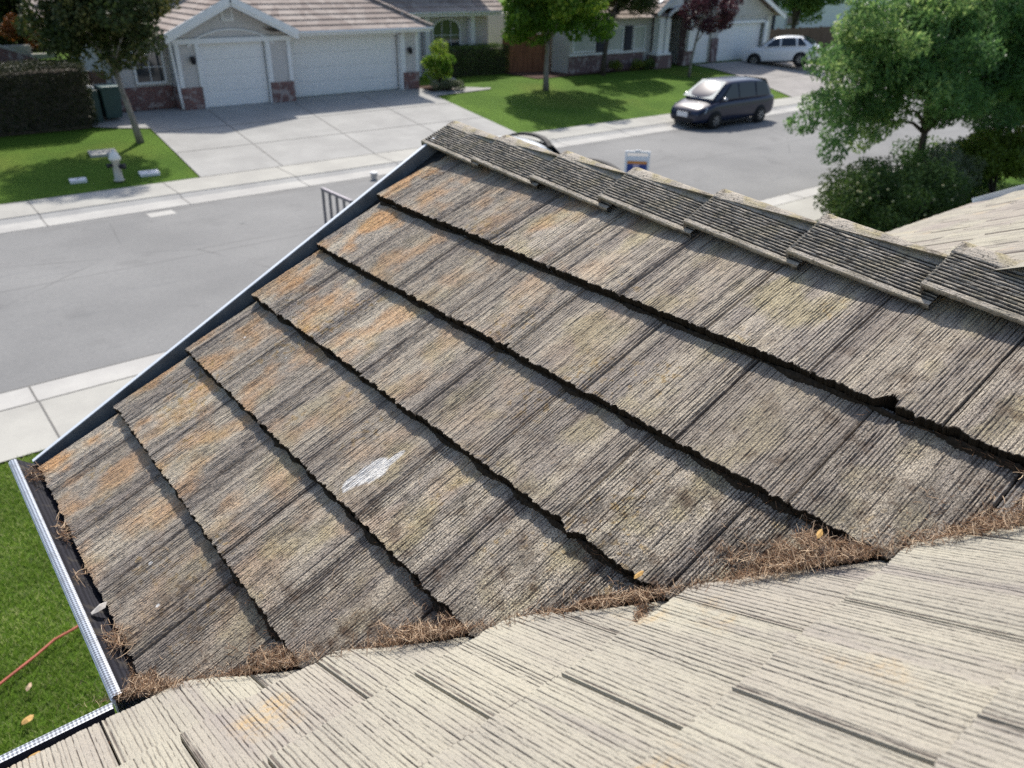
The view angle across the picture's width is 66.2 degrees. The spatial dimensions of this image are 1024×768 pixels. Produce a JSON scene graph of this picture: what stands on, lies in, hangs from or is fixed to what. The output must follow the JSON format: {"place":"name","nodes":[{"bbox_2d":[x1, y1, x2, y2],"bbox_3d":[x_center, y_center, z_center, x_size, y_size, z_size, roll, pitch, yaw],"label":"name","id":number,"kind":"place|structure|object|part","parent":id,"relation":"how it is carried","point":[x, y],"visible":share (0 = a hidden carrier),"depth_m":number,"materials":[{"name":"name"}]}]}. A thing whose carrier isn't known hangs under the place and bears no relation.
{"place":"outdoors","nodes":[
{"label":"outdoors","id":0,"kind":"place"},
{"bbox_2d":[38,52,68,60],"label":"bank","id":1,"kind":"structure","parent":0,"point":[63,57],"depth_m":30.93,"materials":[{"name":"green plant"}]},
{"bbox_2d":[4,44,31,56],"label":"garden block","id":2,"kind":"structure","parent":1,"relation":"on","point":[25,49],"depth_m":30.69,"materials":[{"name":"concrete"}]},
{"bbox_2d":[31,53,57,58],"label":"garden block","id":3,"kind":"structure","parent":1,"relation":"on","point":[40,55],"depth_m":30.82,"materials":[{"name":"concrete"}]},
{"bbox_2d":[0,448,115,754],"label":"grass","id":4,"kind":"structure","parent":0,"point":[30,593],"depth_m":6.57,"materials":[{"name":"green plant"}]},
{"bbox_2d":[22,715,33,724],"bbox_3d":[-3.536,2.445,5.728,0.064,0.018,0.077,-4,28,-9],"label":"fallen leaf","id":5,"kind":"object","parent":4,"relation":"on","point":[29,718],"visible":1,"depth_m":5.72,"materials":[{"name":"plant"}]},
{"bbox_2d":[26,683,31,690],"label":"fallen leaf","id":6,"kind":"object","parent":4,"relation":"on","point":[29,685],"visible":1,"depth_m":6.00,"materials":[{"name":"beige plant"}]},
{"bbox_2d":[0,625,78,684],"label":"garden hose","id":7,"kind":"object","parent":4,"relation":"on","point":[36,655],"visible":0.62,"depth_m":6.31,"materials":[{"name":"red rubber"}]},
{"bbox_2d":[93,87,515,176],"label":"driveway","id":8,"kind":"structure","parent":0,"point":[210,141],"depth_m":26.46,"materials":[{"name":"grey concrete"}]},
{"bbox_2d":[86,89,103,122],"bbox_3d":[-13.494,-8.940,25.243,0.400,0.980,0.400,-20,34,-34],"label":"bin","id":9,"kind":"object","parent":8,"relation":"on","point":[95,97],"visible":0.4,"depth_m":25.15,"materials":[{"name":"green plastic"}]},
{"bbox_2d":[92,83,122,118],"bbox_3d":[-13.135,-9.190,25.599,0.660,1.065,0.860,-23,36,-37],"label":"wheeled bin","id":10,"kind":"object","parent":8,"relation":"on","point":[109,95],"visible":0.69,"depth_m":25.34,"materials":[{"name":"green plastic"}]},
{"bbox_2d":[429,79,464,90],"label":"plants","id":11,"kind":"object","parent":8,"relation":"on","point":[448,84],"visible":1,"depth_m":32.93,"materials":[{"name":"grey plant"}]},
{"bbox_2d":[0,194,834,461],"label":"sidewalk","id":12,"kind":"structure","parent":0,"point":[32,427],"depth_m":10.15,"materials":[{"name":"concrete"}]},
{"bbox_2d":[0,93,841,218],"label":"sidewalk","id":13,"kind":"structure","parent":0,"point":[38,206],"depth_m":21.64,"materials":[{"name":"concrete"}]},
{"bbox_2d":[0,96,1022,392],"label":"road","id":14,"kind":"structure","parent":0,"point":[86,296],"depth_m":16.44,"materials":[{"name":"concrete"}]},
{"bbox_2d":[147,210,175,216],"bbox_3d":[-8.359,-4.063,18.717,0.600,0.004,0.400,-20,34,-34],"label":"road patch","id":15,"kind":"object","parent":14,"relation":"on","point":[161,213],"visible":1,"depth_m":18.72,"materials":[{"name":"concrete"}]},
{"bbox_2d":[321,187,352,223],"bbox_3d":[-1.819,-3.360,15.820,3.975,1.645,2.074,-20,34,-34],"label":"railing","id":16,"kind":"object","parent":14,"relation":"on","point":[336,195],"visible":0.02,"depth_m":14.38,"materials":[{"name":"grey metal"}]},
{"bbox_2d":[370,171,377,179],"bbox_3d":[-3.867,-5.836,21.983,0.216,0.235,0.219,9,29,15],"label":"bucket","id":17,"kind":"object","parent":14,"relation":"on","point":[373,174],"visible":1,"depth_m":21.92,"materials":[{"name":"white paint"}]},
{"bbox_2d":[0,98,840,232],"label":"curb","id":18,"kind":"structure","parent":14,"relation":"on","point":[25,222],"depth_m":20.66,"materials":[{"name":"concrete"}]},
{"bbox_2d":[0,151,952,410],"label":"curb","id":19,"kind":"structure","parent":14,"relation":"on","point":[57,386],"depth_m":11.25,"materials":[{"name":"concrete"}]},
{"bbox_2d":[498,132,619,169],"bbox_3d":[-0.250,-4.371,17.298,6.197,2.038,1.964,-20,34,-34],"label":"pickup truck","id":20,"kind":"object","parent":14,"relation":"on","point":[546,143],"visible":0.03,"depth_m":17.19,"materials":[{"name":"white paint"}]},
{"bbox_2d":[624,150,649,171],"bbox_3d":[3.317,-5.691,20.958,0.650,1.089,0.519,4,28,6],"label":"sandwich board","id":21,"kind":"object","parent":14,"relation":"on","point":[642,162],"visible":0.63,"depth_m":20.77,"materials":[{"name":"white plastic"}]},
{"bbox_2d":[670,76,773,129],"bbox_3d":[8.286,-11.136,30.906,4.638,1.739,2.100,-19,34,-33],"label":"minivan","id":22,"kind":"object","parent":14,"relation":"on","point":[714,102],"visible":1,"depth_m":30.11,"materials":[{"name":"blue paint"}]},
{"bbox_3d":[8.282,-11.112,29.815,0.960,0.520,0.123,-19,34,-33],"label":"side window","id":23,"kind":"part","parent":22,"relation":"part of","materials":[{"name":"black glass"}]},
{"bbox_3d":[9.110,-11.402,30.391,0.980,0.520,0.123,-19,34,-33],"label":"side window","id":24,"kind":"part","parent":22,"relation":"part of","materials":[{"name":"black glass"}]},
{"bbox_3d":[9.884,-12.171,31.761,0.320,0.490,1.309,-19,34,-33],"label":"rear window","id":25,"kind":"part","parent":22,"relation":"part of","materials":[{"name":"glass"}]},
{"bbox_3d":[9.895,-11.678,30.937,0.850,0.520,0.123,-19,34,-33],"label":"side window","id":26,"kind":"part","parent":22,"relation":"part of","materials":[{"name":"black glass"}]},
{"bbox_2d":[0,0,1023,755],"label":"ground","id":27,"kind":"structure","parent":0,"point":[40,166],"depth_m":23.01,"materials":[{"name":"green plant"}]},
{"bbox_2d":[0,45,38,65],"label":"garden wall","id":28,"kind":"structure","parent":27,"relation":"on","point":[8,54],"depth_m":28.85,"materials":[{"name":"grey brick"}]},
{"bbox_2d":[0,12,45,52],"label":"orange shrub","id":29,"kind":"object","parent":27,"relation":"on","point":[7,27],"visible":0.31,"depth_m":30.79,"materials":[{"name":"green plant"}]},
{"bbox_2d":[0,0,50,52],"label":"tree","id":30,"kind":"object","parent":27,"relation":"on","point":[7,7],"visible":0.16,"depth_m":34.34,"materials":[{"name":"brown plant"}]},
{"bbox_2d":[0,56,100,136],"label":"clipped hedge","id":31,"kind":"object","parent":27,"relation":"on","point":[45,95],"visible":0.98,"depth_m":23.75,"materials":[{"name":"green plant"}]},
{"bbox_2d":[69,177,86,183],"bbox_3d":[-11.358,-5.294,20.560,0.400,0.156,0.260,-16,36,-29],"label":"utility cover","id":32,"kind":"object","parent":27,"relation":"on","point":[77,180],"visible":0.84,"depth_m":20.48,"materials":[{"name":"white paint"}]},
{"bbox_2d":[82,71,108,85],"bbox_3d":[-14.334,-9.793,26.378,1.650,1.400,0.159,-20,34,-34],"label":"board fence","id":33,"kind":"object","parent":27,"relation":"on","point":[93,78],"visible":0.07,"depth_m":26.33,"materials":[{"name":"wood"}]},
{"bbox_2d":[11,0,181,142],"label":"tree","id":34,"kind":"object","parent":27,"relation":"on","point":[117,31],"visible":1,"depth_m":21.75,"materials":[{"name":"green plant"}]},
{"bbox_2d":[88,148,117,157],"bbox_3d":[-11.820,-6.643,22.694,0.720,0.156,0.550,-16,36,-29],"label":"utility cover","id":35,"kind":"object","parent":27,"relation":"on","point":[99,153],"visible":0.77,"depth_m":22.55,"materials":[{"name":"concrete"}]},
{"bbox_2d":[106,149,125,181],"bbox_3d":[-10.375,-5.734,20.587,0.472,0.810,0.300,-9,29,-18],"label":"fire hydrant","id":36,"kind":"object","parent":27,"relation":"on","point":[114,157],"visible":1,"depth_m":20.52,"materials":[{"name":"white metal"}]},
{"bbox_2d":[138,169,159,176],"bbox_3d":[-9.903,-5.723,21.445,0.500,0.156,0.340,-16,36,-29],"label":"utility cover","id":37,"kind":"object","parent":27,"relation":"on","point":[147,173],"visible":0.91,"depth_m":21.36,"materials":[{"name":"white paint"}]},
{"bbox_2d":[28,0,503,111],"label":"ranch house","id":38,"kind":"structure","parent":27,"relation":"on","point":[215,53],"depth_m":29.18,"materials":[{"name":"paint"}]},
{"bbox_2d":[130,49,167,84],"bbox_3d":[-12.448,-10.867,26.919,1.040,1.090,0.070,-20,34,-34],"label":"window","id":39,"kind":"structure","parent":38,"relation":"in","point":[155,73],"depth_m":26.99,"materials":[{"name":"white glass"}]},
{"bbox_2d":[198,41,269,106],"bbox_3d":[-9.984,-11.130,28.175,2.390,2.095,0.094,-20,34,-34],"label":"garage door","id":40,"kind":"structure","parent":38,"relation":"in","point":[234,73],"depth_m":28.14,"materials":[{"name":"paint"}]},
{"bbox_2d":[290,35,397,96],"bbox_3d":[-6.635,-12.700,31.250,4.700,2.095,0.094,-20,34,-34],"label":"garage door","id":41,"kind":"structure","parent":38,"relation":"in","point":[348,64],"depth_m":31.16,"materials":[{"name":"paint"}]},
{"bbox_2d":[431,18,460,49],"bbox_3d":[-3.103,-16.548,37.118,1.640,1.375,0.070,-20,34,-34],"label":"window","id":42,"kind":"structure","parent":38,"relation":"in","point":[448,29],"depth_m":37.09,"materials":[{"name":"white glass"}]},
{"bbox_2d":[420,85,454,91],"bbox_3d":[-3.331,-12.641,33.526,1.200,0.050,1.400,-20,34,-34],"label":"planting bed","id":43,"kind":"object","parent":27,"relation":"on","point":[428,88],"visible":0.5,"depth_m":33.28,"materials":[{"name":"brown soil"}]},
{"bbox_2d":[420,38,455,82],"bbox_3d":[-3.128,-13.535,33.114,1.472,1.989,1.397,-20,34,-34],"label":"shrub","id":44,"kind":"object","parent":43,"relation":"on","point":[439,66],"visible":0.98,"depth_m":32.86,"materials":[{"name":"green plant"}]},
{"bbox_2d":[441,42,510,77],"bbox_3d":[-1.760,-15.576,37.702,3.693,1.512,1.229,-20,34,-34],"label":"clipped hedge","id":45,"kind":"object","parent":27,"relation":"on","point":[482,59],"visible":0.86,"depth_m":37.40,"materials":[{"name":"green plant"}]},
{"bbox_2d":[0,121,1023,767],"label":"tiled house","id":46,"kind":"structure","parent":27,"relation":"on","point":[904,659],"depth_m":2.06,"materials":[{"name":"wood"}]},
{"bbox_2d":[21,463,54,489],"bbox_3d":[-1.768,0.343,2.916,0.126,0.084,0.205,-20,34,-34],"label":"twig tangle","id":47,"kind":"object","parent":46,"relation":"on","point":[33,474],"visible":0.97,"depth_m":2.91,"materials":[{"name":"brown plant"}]},
{"bbox_2d":[50,513,76,545],"bbox_3d":[-1.504,0.494,2.647,0.099,0.069,0.185,-20,34,-34],"label":"twig tangle","id":48,"kind":"object","parent":46,"relation":"on","point":[68,534],"visible":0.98,"depth_m":2.63,"materials":[{"name":"brown plant"}]},
{"bbox_2d":[72,565,95,584],"bbox_3d":[-1.343,0.593,2.450,0.094,0.043,0.097,5,28,8],"label":"twig tangle","id":49,"kind":"object","parent":46,"relation":"on","point":[81,573],"visible":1,"depth_m":2.45,"materials":[{"name":"brown plant"}]},
{"bbox_2d":[91,601,106,614],"bbox_3d":[-1.216,0.658,2.315,0.023,0.013,0.058,12,30,21],"label":"feather","id":50,"kind":"object","parent":46,"relation":"on","point":[99,607],"visible":1,"depth_m":2.31,"materials":[{"name":"white"}]},
{"bbox_2d":[94,619,135,659],"bbox_3d":[-1.131,0.726,2.225,0.177,0.072,0.121,12,30,20],"label":"twig tangle","id":51,"kind":"object","parent":46,"relation":"on","point":[116,641],"visible":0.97,"depth_m":2.22,"materials":[{"name":"brown plant"}]},
{"bbox_2d":[56,209,1023,712],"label":"pine needles","id":52,"kind":"object","parent":46,"relation":"on","point":[810,555],"visible":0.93,"depth_m":1.74,"materials":[{"name":"brown plant"}]},
{"bbox_2d":[816,529,822,538],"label":"fallen leaf","id":53,"kind":"object","parent":52,"relation":"on","point":[819,534],"visible":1,"depth_m":1.66,"materials":[{"name":"plant"}]},
{"bbox_2d":[121,201,1023,668],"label":"shingle edges","id":54,"kind":"object","parent":46,"relation":"on","point":[799,377],"visible":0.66,"depth_m":2.12,"materials":[{"name":"black wood"}]},
{"bbox_2d":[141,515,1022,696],"bbox_3d":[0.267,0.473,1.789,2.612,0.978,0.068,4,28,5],"label":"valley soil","id":55,"kind":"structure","parent":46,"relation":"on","point":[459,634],"depth_m":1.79,"materials":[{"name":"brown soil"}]},
{"bbox_2d":[634,571,643,578],"bbox_3d":[0.284,0.425,1.756,0.037,0.006,0.013,-24,37,-39],"label":"fallen leaf","id":56,"kind":"object","parent":46,"relation":"on","point":[638,574],"visible":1,"depth_m":1.75,"materials":[{"name":"plant"}]},
{"bbox_2d":[502,33,551,72],"bbox_3d":[0.745,-16.332,38.742,2.590,1.850,0.172,-9,30,-19],"label":"board fence","id":57,"kind":"object","parent":27,"relation":"on","point":[523,57],"visible":0.5,"depth_m":38.74,"materials":[{"name":"brown wood"}]},
{"bbox_2d":[500,0,617,90],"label":"tree","id":58,"kind":"object","parent":27,"relation":"on","point":[548,19],"visible":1,"depth_m":32.80,"materials":[{"name":"green plant"}]},
{"bbox_2d":[506,68,650,78],"bbox_3d":[3.286,-16.034,40.107,8.000,0.001,3.200,-20,34,-34],"label":"mulch bed","id":59,"kind":"object","parent":27,"relation":"on","point":[537,75],"visible":0.4,"depth_m":38.49,"materials":[{"name":"brown soil"}]},
{"bbox_2d":[608,60,622,71],"bbox_3d":[5.224,-16.085,39.692,0.987,0.592,0.591,-20,34,-34],"label":"shrub","id":60,"kind":"object","parent":59,"relation":"on","point":[615,65],"visible":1,"depth_m":39.60,"materials":[{"name":"green plant"}]},
{"bbox_2d":[630,58,646,69],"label":"shrub","id":61,"kind":"object","parent":59,"relation":"on","point":[638,64],"visible":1,"depth_m":40.51,"materials":[{"name":"green plant"}]},
{"bbox_2d":[643,57,654,68],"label":"shrub","id":62,"kind":"object","parent":59,"relation":"on","point":[650,61],"visible":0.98,"depth_m":40.98,"materials":[{"name":"green plant"}]},
{"bbox_2d":[599,0,659,75],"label":"tree","id":63,"kind":"object","parent":27,"relation":"on","point":[642,6],"visible":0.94,"depth_m":37.94,"materials":[{"name":"green plant"}]},
{"bbox_2d":[488,0,787,73],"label":"neighbour house","id":64,"kind":"structure","parent":27,"relation":"on","point":[662,37],"depth_m":41.36,"materials":[{"name":"beige paint"}]},
{"bbox_2d":[572,29,595,52],"bbox_3d":[3.539,-16.840,38.458,1.520,1.120,0.070,-20,34,-34],"label":"window","id":65,"kind":"structure","parent":64,"relation":"in","point":[586,45],"depth_m":38.55,"materials":[{"name":"grey glass"}]},
{"bbox_2d":[607,26,623,51],"bbox_3d":[5.160,-17.418,39.634,1.250,1.150,0.070,-20,34,-34],"label":"window","id":66,"kind":"structure","parent":64,"relation":"in","point":[615,43],"depth_m":39.77,"materials":[{"name":"grey glass"}]},
{"bbox_2d":[632,25,645,49],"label":"window","id":67,"kind":"structure","parent":64,"relation":"in","point":[639,34],"depth_m":40.67,"materials":[{"name":"grey glass"}]},
{"bbox_2d":[692,26,708,62],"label":"garage door","id":68,"kind":"structure","parent":64,"relation":"in","point":[700,54],"depth_m":44.04,"materials":[{"name":"paint"}]},
{"bbox_2d":[716,23,760,60],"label":"garage door","id":69,"kind":"structure","parent":64,"relation":"in","point":[733,42],"depth_m":45.73,"materials":[{"name":"paint"}]},
{"bbox_2d":[678,0,743,76],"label":"tree","id":70,"kind":"object","parent":27,"relation":"on","point":[722,18],"visible":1,"depth_m":38.91,"materials":[{"name":"purple plant"}]},
{"bbox_2d":[769,26,838,49],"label":"board fence","id":71,"kind":"object","parent":27,"relation":"on","point":[823,35],"visible":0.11,"depth_m":51.50,"materials":[{"name":"wood"}]},
{"bbox_2d":[775,0,845,28],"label":"tree","id":72,"kind":"object","parent":27,"relation":"on","point":[798,8],"visible":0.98,"depth_m":53.39,"materials":[{"name":"green plant"}]},
{"bbox_2d":[813,150,975,232],"bbox_3d":[8.337,-4.141,17.010,3.561,1.910,3.283,2,28,1],"label":"flowering shrub","id":73,"kind":"object","parent":27,"relation":"on","point":[875,196],"visible":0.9,"depth_m":16.66,"materials":[{"name":"green plant"}]},
{"bbox_2d":[783,0,1023,164],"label":"tree","id":74,"kind":"object","parent":27,"relation":"on","point":[944,61],"visible":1,"depth_m":17.54,"materials":[{"name":"green plant"}]},
{"bbox_2d":[889,135,1005,199],"bbox_3d":[10.892,-5.543,20.105,5.235,1.653,2.307,-20,34,-34],"label":"shrub","id":75,"kind":"object","parent":27,"relation":"on","point":[976,188],"visible":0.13,"depth_m":19.94,"materials":[{"name":"green plant"}]},
{"bbox_2d":[923,143,988,205],"bbox_3d":[10.022,-4.773,18.330,1.492,1.810,1.618,-20,34,-34],"label":"feathery shrub","id":76,"kind":"object","parent":27,"relation":"on","point":[971,168],"visible":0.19,"depth_m":17.97,"materials":[{"name":"green plant"}]},
{"bbox_2d":[950,121,1023,192],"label":"shrub","id":77,"kind":"object","parent":27,"relation":"on","point":[999,151],"visible":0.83,"depth_m":19.21,"materials":[{"name":"green plant"}]},
{"bbox_2d":[696,61,859,96],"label":"driveway","id":78,"kind":"structure","parent":0,"point":[789,79],"depth_m":42.27,"materials":[{"name":"grey concrete"}]},
{"bbox_2d":[741,35,820,66],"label":"white car","id":79,"kind":"object","parent":78,"relation":"on","point":[786,48],"visible":0.89,"depth_m":43.94,"materials":[{"name":"paint"}]},
{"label":"side window","id":80,"kind":"part","parent":79,"relation":"part of","materials":[{"name":"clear glass"}]},
{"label":"side window","id":81,"kind":"part","parent":79,"relation":"part of","materials":[{"name":"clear glass"}]},
{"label":"side window","id":82,"kind":"part","parent":79,"relation":"part of","materials":[{"name":"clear glass"}]},
{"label":"rear window","id":83,"kind":"part","parent":79,"relation":"part of","materials":[{"name":"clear glass"}]},
{"bbox_2d":[771,0,888,29],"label":"white house","id":84,"kind":"structure","parent":0,"point":[830,14],"depth_m":65.62,"materials":[{"name":"paint"}]},
{"bbox_2d":[785,12,799,26],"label":"window","id":85,"kind":"structure","parent":84,"relation":"in","point":[788,23],"depth_m":63.12,"materials":[{"name":"grey glass"}]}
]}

